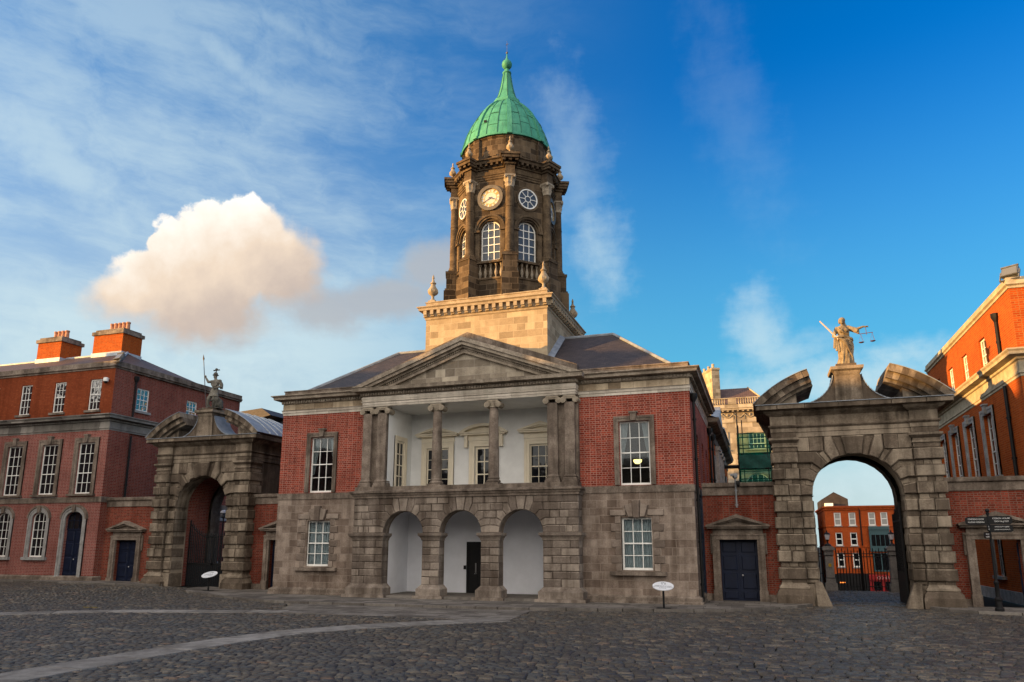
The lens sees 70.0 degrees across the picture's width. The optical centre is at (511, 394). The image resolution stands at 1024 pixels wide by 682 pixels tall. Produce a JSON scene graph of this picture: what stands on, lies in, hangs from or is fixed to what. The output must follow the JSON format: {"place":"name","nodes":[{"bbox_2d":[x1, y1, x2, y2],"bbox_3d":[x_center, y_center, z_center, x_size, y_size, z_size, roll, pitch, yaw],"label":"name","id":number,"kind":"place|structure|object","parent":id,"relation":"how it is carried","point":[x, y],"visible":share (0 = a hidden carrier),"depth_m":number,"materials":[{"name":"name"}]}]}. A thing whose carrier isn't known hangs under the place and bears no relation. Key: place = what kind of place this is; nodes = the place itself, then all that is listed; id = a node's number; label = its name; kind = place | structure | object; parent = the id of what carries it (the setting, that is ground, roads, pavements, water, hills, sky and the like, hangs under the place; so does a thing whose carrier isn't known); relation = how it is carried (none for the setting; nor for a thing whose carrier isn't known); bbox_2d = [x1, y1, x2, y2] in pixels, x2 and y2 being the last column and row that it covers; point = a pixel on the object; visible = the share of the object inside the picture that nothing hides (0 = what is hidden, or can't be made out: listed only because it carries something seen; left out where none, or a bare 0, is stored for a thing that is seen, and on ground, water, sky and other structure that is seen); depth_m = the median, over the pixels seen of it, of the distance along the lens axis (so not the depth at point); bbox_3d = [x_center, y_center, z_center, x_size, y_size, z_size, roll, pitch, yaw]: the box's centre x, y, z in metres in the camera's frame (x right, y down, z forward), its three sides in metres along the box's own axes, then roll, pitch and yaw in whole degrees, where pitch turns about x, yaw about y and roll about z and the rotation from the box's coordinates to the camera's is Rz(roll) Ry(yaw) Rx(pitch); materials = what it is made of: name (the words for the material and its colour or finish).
{"place":"outdoors","nodes":[
{"label":"outdoors","id":0,"kind":"place"},
{"bbox_2d":[0,579,142,583],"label":"pavement","id":1,"kind":"structure","parent":0,"point":[129,582],"depth_m":46.18,"materials":[{"name":"grey stone"}]},
{"bbox_2d":[0,610,288,614],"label":"paved path","id":2,"kind":"structure","parent":0,"point":[150,611],"depth_m":29.83,"materials":[{"name":"grey stone"}]},
{"bbox_2d":[0,618,510,681],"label":"paved path","id":3,"kind":"structure","parent":0,"point":[51,670],"depth_m":19.27,"materials":[{"name":"grey stone"}]},
{"bbox_2d":[192,586,794,608],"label":"pavement","id":4,"kind":"structure","parent":0,"point":[263,594],"depth_m":33.73,"materials":[{"name":"grey stone"}]},
{"bbox_2d":[201,571,216,590],"bbox_3d":[-17.267,10.630,41.685,0.880,1.072,0.786,-4,-12,18],"label":"information sign","id":5,"kind":"object","parent":4,"relation":"on","point":[208,575],"visible":1,"depth_m":41.65,"materials":[{"name":"white metal"}]},
{"bbox_2d":[0,0,1023,546],"label":"sky","id":6,"kind":"structure","parent":0,"point":[256,188],"materials":[{"name":"blue"}]},
{"bbox_2d":[51,547,1023,681],"bbox_3d":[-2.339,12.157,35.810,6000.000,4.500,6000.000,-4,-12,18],"label":"ground","id":7,"kind":"structure","parent":0,"point":[989,602],"depth_m":33.76,"materials":[{"name":"stone"}]},
{"bbox_2d":[0,580,161,586],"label":"kerb","id":8,"kind":"structure","parent":7,"relation":"on","point":[87,583],"depth_m":45.09,"materials":[{"name":"grey stone"}]},
{"bbox_2d":[0,322,242,580],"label":"brick house","id":9,"kind":"structure","parent":7,"relation":"on","point":[75,429],"depth_m":50.31,"materials":[{"name":"brick"}]},
{"bbox_2d":[0,506,14,559],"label":"window","id":10,"kind":"structure","parent":9,"relation":"in","point":[7,518],"depth_m":50.19,"materials":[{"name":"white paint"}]},
{"bbox_2d":[0,438,27,497],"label":"window","id":11,"kind":"structure","parent":9,"relation":"in","point":[17,455],"depth_m":51.09,"materials":[{"name":"white paint"}]},
{"bbox_2d":[14,385,32,417],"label":"window","id":12,"kind":"structure","parent":9,"relation":"in","point":[27,390],"depth_m":52.00,"materials":[{"name":"white paint"}]},
{"bbox_2d":[20,505,50,559],"bbox_3d":[-31.858,9.275,49.156,2.100,3.610,0.370,-4,-12,18],"label":"window","id":13,"kind":"structure","parent":9,"relation":"in","point":[41,524],"depth_m":49.23,"materials":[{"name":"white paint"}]},
{"bbox_2d":[29,436,63,496],"bbox_3d":[-31.681,4.913,49.962,2.320,4.120,0.390,-4,-12,18],"label":"window","id":14,"kind":"structure","parent":9,"relation":"in","point":[48,487],"depth_m":50.05,"materials":[{"name":"white paint"}]},
{"bbox_2d":[48,382,66,414],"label":"window","id":15,"kind":"structure","parent":9,"relation":"in","point":[60,391],"depth_m":51.01,"materials":[{"name":"white paint"}]},
{"bbox_2d":[54,504,87,576],"bbox_3d":[-28.902,9.742,48.077,2.320,4.990,0.470,-4,-12,18],"label":"door","id":16,"kind":"structure","parent":9,"relation":"in","point":[75,540],"depth_m":48.11,"materials":[{"name":"blue paint"}]},
{"bbox_2d":[66,434,100,495],"bbox_3d":[-28.591,4.708,48.943,2.320,4.120,0.390,-4,-12,18],"label":"window","id":17,"kind":"structure","parent":9,"relation":"in","point":[89,452],"depth_m":49.04,"materials":[{"name":"white paint"}]},
{"bbox_2d":[83,379,102,412],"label":"window","id":18,"kind":"structure","parent":9,"relation":"in","point":[96,385],"depth_m":50.01,"materials":[{"name":"white paint"}]},
{"bbox_2d":[103,377,108,383],"bbox_3d":[-27.476,-0.952,49.559,0.340,0.440,0.411,-4,-12,18],"label":"dome camera","id":19,"kind":"object","parent":9,"relation":"attached to","point":[105,379],"visible":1,"depth_m":49.41,"materials":[{"name":"white paint"}]},
{"bbox_2d":[113,352,125,364],"bbox_3d":[-26.828,-2.380,50.002,0.800,1.018,0.564,-6,-13,28],"label":"floodlight","id":20,"kind":"object","parent":9,"relation":"attached to","point":[120,356],"visible":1,"depth_m":49.92,"materials":[{"name":"grey metal"}]},
{"bbox_2d":[134,388,150,414],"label":"window","id":21,"kind":"structure","parent":9,"relation":"in","point":[142,395],"depth_m":51.97,"materials":[{"name":"glass"}]},
{"bbox_2d":[186,401,196,414],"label":"window","id":22,"kind":"structure","parent":9,"relation":"in","point":[191,406],"depth_m":56.46,"materials":[{"name":"white paint"}]},
{"bbox_2d":[100,496,156,581],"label":"screen wall","id":23,"kind":"structure","parent":7,"relation":"on","point":[127,534],"depth_m":47.37,"materials":[{"name":"brick"}]},
{"bbox_2d":[116,540,135,580],"bbox_3d":[-24.813,10.891,47.256,1.740,2.920,0.145,-4,-12,18],"label":"door","id":24,"kind":"structure","parent":23,"relation":"in","point":[126,555],"depth_m":47.34,"materials":[{"name":"blue paint"}]},
{"bbox_2d":[140,407,282,589],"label":"stone gate","id":25,"kind":"structure","parent":7,"relation":"on","point":[209,459],"depth_m":45.93,"materials":[{"name":"stone"}]},
{"bbox_2d":[185,520,213,586],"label":"iron gate","id":26,"kind":"structure","parent":25,"relation":"attached to","point":[198,569],"depth_m":46.33,"materials":[{"name":"black metal"}]},
{"bbox_2d":[203,354,223,409],"bbox_3d":[-19.366,-0.854,47.307,1.712,3.694,0.742,-4,-12,18],"label":"statue","id":27,"kind":"object","parent":25,"relation":"on","point":[216,401],"visible":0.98,"depth_m":46.98,"materials":[{"name":"grey stone"}]},
{"bbox_2d":[210,532,224,586],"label":"iron gate","id":28,"kind":"structure","parent":25,"relation":"attached to","point":[218,570],"depth_m":45.88,"materials":[{"name":"black metal"}]},
{"bbox_2d":[218,510,225,577],"bbox_3d":[-20.473,10.703,51.495,0.630,5.110,0.630,-4,-12,18],"label":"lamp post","id":29,"kind":"object","parent":7,"relation":"on","point":[222,513],"visible":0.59,"depth_m":51.71,"materials":[{"name":"black metal"}]},
{"bbox_2d":[241,408,283,423],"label":"slate roofed house","id":30,"kind":"structure","parent":7,"relation":"on","point":[269,414],"depth_m":78.61,"materials":[{"name":"grey brick"}]},
{"bbox_2d":[249,493,278,589],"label":"screen wall","id":31,"kind":"structure","parent":7,"relation":"on","point":[263,544],"depth_m":43.98,"materials":[{"name":"brick"}]},
{"bbox_2d":[270,540,274,587],"bbox_3d":[-13.581,10.148,43.552,1.740,2.920,0.145,-4,-12,18],"label":"door","id":32,"kind":"structure","parent":31,"relation":"in","point":[273,553],"depth_m":43.82,"materials":[{"name":"black paint"}]},
{"bbox_2d":[279,603,532,619],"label":"flagstones","id":33,"kind":"object","parent":7,"relation":"on","point":[420,612],"visible":0.95,"depth_m":30.05,"materials":[{"name":"grey stone"}]},
{"bbox_2d":[267,332,714,604],"bbox_3d":[-0.588,4.016,42.754,23.700,14.750,13.107,-4,-12,18],"label":"gatehouse","id":34,"kind":"object","parent":7,"relation":"on","point":[468,466],"visible":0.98,"depth_m":37.67,"materials":[{"name":"stone"}]},
{"bbox_2d":[292,506,338,570],"bbox_3d":[-10.487,7.766,39.593,2.600,3.441,0.626,-4,-12,18],"label":"window","id":35,"kind":"structure","parent":34,"relation":"in","point":[321,532],"depth_m":39.63,"materials":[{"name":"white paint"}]},
{"bbox_2d":[304,428,337,492],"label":"window","id":36,"kind":"structure","parent":34,"relation":"in","point":[325,447],"depth_m":40.79,"materials":[{"name":"white paint"}]},
{"bbox_2d":[393,435,407,485],"bbox_3d":[-6.138,3.763,40.052,0.140,2.900,1.400,-4,-12,18],"label":"balcony door","id":37,"kind":"structure","parent":34,"relation":"in","point":[400,448],"depth_m":40.17,"materials":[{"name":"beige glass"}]},
{"bbox_2d":[415,428,458,485],"bbox_3d":[-4.188,3.570,40.758,2.560,3.570,0.480,-4,-12,18],"label":"window","id":38,"kind":"structure","parent":34,"relation":"in","point":[448,437],"depth_m":40.86,"materials":[{"name":"beige glass"}]},
{"bbox_2d":[466,542,480,592],"bbox_3d":[-1.819,9.185,38.878,1.280,2.660,0.110,-4,-12,18],"label":"door","id":39,"kind":"structure","parent":34,"relation":"in","point":[473,558],"depth_m":38.96,"materials":[{"name":"black wood"}]},
{"bbox_2d":[458,423,507,483],"bbox_3d":[-1.572,3.377,39.899,2.760,3.610,0.480,-4,-12,18],"label":"balcony door","id":40,"kind":"structure","parent":34,"relation":"in","point":[475,435],"depth_m":40.12,"materials":[{"name":"beige glass"}]},
{"bbox_2d":[416,44,585,354],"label":"clock tower","id":41,"kind":"structure","parent":34,"relation":"on","point":[506,187],"depth_m":43.57,"materials":[{"name":"stone"}]},
{"bbox_2d":[459,196,466,221],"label":"round window","id":42,"kind":"structure","parent":41,"relation":"in","point":[462,209],"depth_m":45.34,"materials":[{"name":"white paint"}]},
{"bbox_2d":[462,233,465,257],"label":"window","id":43,"kind":"structure","parent":41,"relation":"in","point":[463,246],"depth_m":45.29,"materials":[{"name":"white paint"}]},
{"bbox_2d":[482,222,499,260],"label":"window","id":44,"kind":"structure","parent":41,"relation":"in","point":[491,231],"depth_m":43.47,"materials":[{"name":"white paint"}]},
{"bbox_2d":[519,223,534,261],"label":"window","id":45,"kind":"structure","parent":41,"relation":"in","point":[526,232],"depth_m":43.63,"materials":[{"name":"white paint"}]},
{"bbox_2d":[516,187,538,211],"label":"round window","id":46,"kind":"structure","parent":41,"relation":"in","point":[527,199],"depth_m":43.93,"materials":[{"name":"white paint"}]},
{"bbox_2d":[517,421,547,482],"bbox_3d":[1.556,3.189,38.863,2.560,3.570,0.480,-4,-12,18],"label":"window","id":47,"kind":"structure","parent":34,"relation":"in","point":[535,456],"depth_m":39.09,"materials":[{"name":"beige glass"}]},
{"bbox_2d":[613,410,655,484],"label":"window","id":48,"kind":"structure","parent":34,"relation":"in","point":[644,473],"depth_m":35.41,"materials":[{"name":"white paint"}]},
{"bbox_2d":[633,423,641,463],"bbox_3d":[6.134,2.248,35.913,0.440,2.320,0.440,-4,-12,18],"label":"pendant lamp","id":49,"kind":"object","parent":34,"relation":"hanging from","point":[637,460],"visible":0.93,"depth_m":35.61,"materials":[{"name":"white glass"}]},
{"bbox_2d":[610,500,666,575],"bbox_3d":[5.872,6.682,34.197,2.600,3.441,0.626,-4,-12,18],"label":"window","id":50,"kind":"structure","parent":34,"relation":"in","point":[636,538],"depth_m":34.25,"materials":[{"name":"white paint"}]},
{"bbox_2d":[186,587,812,612],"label":"kerb","id":51,"kind":"structure","parent":7,"relation":"on","point":[712,610],"depth_m":31.40,"materials":[{"name":"grey stone"}]},
{"bbox_2d":[652,581,673,608],"bbox_3d":[6.343,8.399,30.642,0.880,1.067,0.791,-4,-12,18],"label":"information sign","id":52,"kind":"object","parent":51,"relation":"on","point":[662,586],"visible":1,"depth_m":30.62,"materials":[{"name":"white metal"}]},
{"bbox_2d":[0,582,1023,681],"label":"cobblestones","id":53,"kind":"structure","parent":7,"relation":"on","point":[512,649],"depth_m":20.46,"materials":[{"name":"stone"}]},
{"bbox_2d":[815,581,832,606],"bbox_3d":[14.199,9.059,33.327,0.670,1.120,0.450,-4,-12,18],"label":"guard stone","id":54,"kind":"object","parent":53,"relation":"on","point":[823,598],"visible":1,"depth_m":33.13,"materials":[{"name":"stone"}]},
{"bbox_2d":[906,582,923,608],"bbox_3d":[17.668,8.830,32.183,0.670,1.120,0.450,-4,-12,18],"label":"guard stone","id":55,"kind":"object","parent":53,"relation":"on","point":[915,599],"visible":1,"depth_m":31.96,"materials":[{"name":"stone"}]},
{"bbox_2d":[707,407,733,482],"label":"columned building","id":56,"kind":"structure","parent":7,"relation":"on","point":[722,456],"depth_m":50.45,"materials":[{"name":"grey stone"}]},
{"bbox_2d":[714,455,717,482],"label":"window","id":57,"kind":"structure","parent":56,"relation":"in","point":[714,455],"depth_m":48.76,"materials":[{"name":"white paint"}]},
{"bbox_2d":[701,364,773,482],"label":"stone hall","id":58,"kind":"structure","parent":7,"relation":"on","point":[730,403],"depth_m":77.17,"materials":[{"name":"beige stone"}]},
{"bbox_2d":[746,431,768,450],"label":"window","id":59,"kind":"structure","parent":58,"relation":"in","point":[758,440],"depth_m":76.36,"materials":[{"name":"white paint"}]},
{"bbox_2d":[744,470,770,481],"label":"window","id":60,"kind":"structure","parent":58,"relation":"in","point":[749,475],"depth_m":75.65,"materials":[{"name":"green glass"}]},
{"bbox_2d":[701,481,781,601],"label":"screen wall","id":61,"kind":"structure","parent":7,"relation":"on","point":[741,550],"depth_m":35.47,"materials":[{"name":"brick"}]},
{"bbox_2d":[730,473,739,507],"bbox_3d":[10.929,4.678,35.730,0.420,1.660,0.450,-4,-12,18],"label":"camera pole","id":62,"kind":"object","parent":61,"relation":"attached to","point":[734,475],"visible":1,"depth_m":35.71,"materials":[{"name":"grey metal"}]},
{"bbox_2d":[720,540,759,600],"bbox_3d":[11.043,8.517,35.431,1.740,2.920,0.145,-4,-12,18],"label":"door","id":63,"kind":"structure","parent":61,"relation":"in","point":[739,558],"depth_m":35.43,"materials":[{"name":"blue paint"}]},
{"bbox_2d":[724,413,772,481],"bbox_3d":[18.742,8.470,57.441,3.700,14.000,2.410,-4,-12,18],"label":"scaffold","id":64,"kind":"object","parent":7,"relation":"on","point":[758,461],"visible":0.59,"depth_m":57.03,"materials":[{"name":"green metal"}]},
{"bbox_2d":[818,548,824,586],"bbox_3d":[18.422,11.000,45.885,2.069,2.790,0.068,-4,-12,18],"label":"iron railing","id":65,"kind":"object","parent":7,"relation":"on","point":[822,566],"visible":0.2,"depth_m":45.63,"materials":[{"name":"black metal"}]},
{"bbox_2d":[822,546,837,590],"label":"gate pier","id":66,"kind":"structure","parent":7,"relation":"on","point":[830,583],"depth_m":45.25,"materials":[{"name":"stone"}]},
{"bbox_2d":[824,530,830,545],"bbox_3d":[19.752,8.997,45.841,0.440,0.980,0.440,-4,-12,18],"label":"pier lamp","id":67,"kind":"object","parent":66,"relation":"on","point":[827,535],"visible":0.98,"depth_m":45.75,"materials":[{"name":"black metal"}]},
{"bbox_2d":[817,492,847,508],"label":"gabled house","id":68,"kind":"structure","parent":7,"relation":"on","point":[833,499],"depth_m":106.52,"materials":[{"name":"brick"}]},
{"bbox_2d":[815,505,894,591],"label":"street house","id":69,"kind":"structure","parent":7,"relation":"on","point":[867,527],"depth_m":93.79,"materials":[{"name":"brick"}]},
{"bbox_2d":[834,513,842,526],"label":"window","id":70,"kind":"structure","parent":69,"relation":"in","point":[837,516],"depth_m":95.14,"materials":[{"name":"white paint"}]},
{"bbox_2d":[835,533,843,546],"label":"window","id":71,"kind":"structure","parent":69,"relation":"in","point":[839,539],"depth_m":94.61,"materials":[{"name":"white paint"}]},
{"bbox_2d":[837,554,845,567],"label":"window","id":72,"kind":"structure","parent":69,"relation":"in","point":[841,566],"depth_m":94.06,"materials":[{"name":"white paint"}]},
{"bbox_2d":[848,512,856,526],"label":"window","id":73,"kind":"structure","parent":69,"relation":"in","point":[852,520],"depth_m":94.59,"materials":[{"name":"white paint"}]},
{"bbox_2d":[850,533,858,546],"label":"window","id":74,"kind":"structure","parent":69,"relation":"in","point":[854,542],"depth_m":94.07,"materials":[{"name":"white paint"}]},
{"bbox_2d":[853,554,859,567],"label":"window","id":75,"kind":"structure","parent":69,"relation":"in","point":[856,562],"depth_m":93.53,"materials":[{"name":"white paint"}]},
{"bbox_2d":[868,512,875,526],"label":"window","id":76,"kind":"structure","parent":69,"relation":"in","point":[871,515],"depth_m":93.87,"materials":[{"name":"white paint"}]},
{"bbox_2d":[873,553,889,571],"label":"green window frame","id":77,"kind":"structure","parent":69,"relation":"in","point":[886,553],"depth_m":92.31,"materials":[{"name":"teal paint"}]},
{"bbox_2d":[880,512,888,525],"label":"window","id":78,"kind":"structure","parent":69,"relation":"in","point":[884,519],"depth_m":93.44,"materials":[{"name":"white paint"}]},
{"bbox_2d":[753,363,967,608],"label":"stone gate","id":79,"kind":"structure","parent":7,"relation":"on","point":[888,430],"depth_m":33.95,"materials":[{"name":"stone"}]},
{"bbox_2d":[819,317,875,363],"bbox_3d":[16.257,-2.598,35.444,2.438,2.416,0.643,-4,-12,18],"label":"statue","id":80,"kind":"object","parent":79,"relation":"on","point":[843,344],"visible":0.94,"depth_m":35.31,"materials":[{"name":"stone"}]},
{"bbox_2d":[892,501,908,603],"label":"iron gate","id":81,"kind":"structure","parent":79,"relation":"attached to","point":[900,556],"depth_m":34.34,"materials":[{"name":"black metal"}]},
{"bbox_2d":[835,547,889,591],"bbox_3d":[21.465,10.798,44.881,2.849,2.790,0.068,-4,-12,18],"label":"iron railing","id":82,"kind":"object","parent":7,"relation":"on","point":[862,573],"visible":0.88,"depth_m":44.87,"materials":[{"name":"black metal"}]},
{"bbox_2d":[885,546,898,591],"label":"gate pier","id":83,"kind":"structure","parent":7,"relation":"on","point":[894,582],"depth_m":44.17,"materials":[{"name":"stone"}]},
{"bbox_2d":[888,530,894,545],"bbox_3d":[23.183,8.770,44.709,0.440,0.980,0.440,-4,-12,18],"label":"pier lamp","id":84,"kind":"object","parent":83,"relation":"on","point":[891,535],"visible":0.96,"depth_m":44.63,"materials":[{"name":"black metal"}]},
{"bbox_2d":[924,276,1023,604],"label":"brick house","id":85,"kind":"structure","parent":7,"relation":"on","point":[976,363],"depth_m":37.35,"materials":[{"name":"orange brick"}]},
{"bbox_2d":[940,434,950,476],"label":"window","id":86,"kind":"structure","parent":85,"relation":"in","point":[943,437],"depth_m":46.01,"materials":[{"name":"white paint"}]},
{"bbox_2d":[950,368,954,389],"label":"window","id":87,"kind":"structure","parent":85,"relation":"in","point":[951,371],"depth_m":44.20,"materials":[{"name":"white paint"}]},
{"bbox_2d":[948,425,964,476],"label":"window","id":88,"kind":"structure","parent":85,"relation":"in","point":[953,430],"depth_m":44.16,"materials":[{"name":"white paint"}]},
{"bbox_2d":[964,355,968,380],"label":"window","id":89,"kind":"structure","parent":85,"relation":"in","point":[965,358],"depth_m":41.21,"materials":[{"name":"white paint"}]},
{"bbox_2d":[962,415,981,476],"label":"window","id":90,"kind":"structure","parent":85,"relation":"in","point":[967,421],"depth_m":40.91,"materials":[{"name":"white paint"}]},
{"bbox_2d":[981,339,987,365],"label":"window","id":91,"kind":"structure","parent":85,"relation":"in","point":[983,348],"depth_m":37.92,"materials":[{"name":"white paint"}]},
{"bbox_2d":[979,403,1002,475],"bbox_3d":[24.381,2.400,37.208,0.480,3.880,2.440,-4,-12,18],"label":"window","id":92,"kind":"structure","parent":85,"relation":"in","point":[986,409],"depth_m":37.58,"materials":[{"name":"white paint"}]},
{"bbox_2d":[992,539,1006,579],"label":"window","id":93,"kind":"structure","parent":85,"relation":"in","point":[999,541],"depth_m":37.36,"materials":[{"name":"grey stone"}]},
{"bbox_2d":[999,263,1020,282],"bbox_3d":[22.871,-5.429,33.552,0.548,1.021,0.800,9,-14,-36],"label":"floodlight","id":94,"kind":"object","parent":85,"relation":"attached to","point":[1013,270],"visible":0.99,"depth_m":33.48,"materials":[{"name":"grey metal"}]},
{"bbox_2d":[930,607,1023,615],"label":"kerb","id":95,"kind":"structure","parent":7,"relation":"on","point":[944,609],"depth_m":29.78,"materials":[{"name":"grey stone"}]},
{"bbox_2d":[944,475,1023,606],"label":"screen wall","id":96,"kind":"structure","parent":7,"relation":"on","point":[978,496],"depth_m":32.33,"materials":[{"name":"brick"}]},
{"bbox_2d":[1016,543,1023,598],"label":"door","id":97,"kind":"structure","parent":96,"relation":"in","point":[1016,543],"depth_m":31.90,"materials":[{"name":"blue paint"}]},
{"bbox_2d":[945,606,1023,612],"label":"pavement","id":98,"kind":"structure","parent":0,"point":[1013,609],"depth_m":30.88,"materials":[{"name":"grey stone"}]},
{"bbox_2d":[965,509,1012,611],"bbox_3d":[19.656,6.703,29.731,1.682,4.105,0.689,-1,-12,6],"label":"fingerpost","id":99,"kind":"object","parent":98,"relation":"on","point":[988,520],"visible":1,"depth_m":30.02,"materials":[{"name":"black metal"}]}
]}

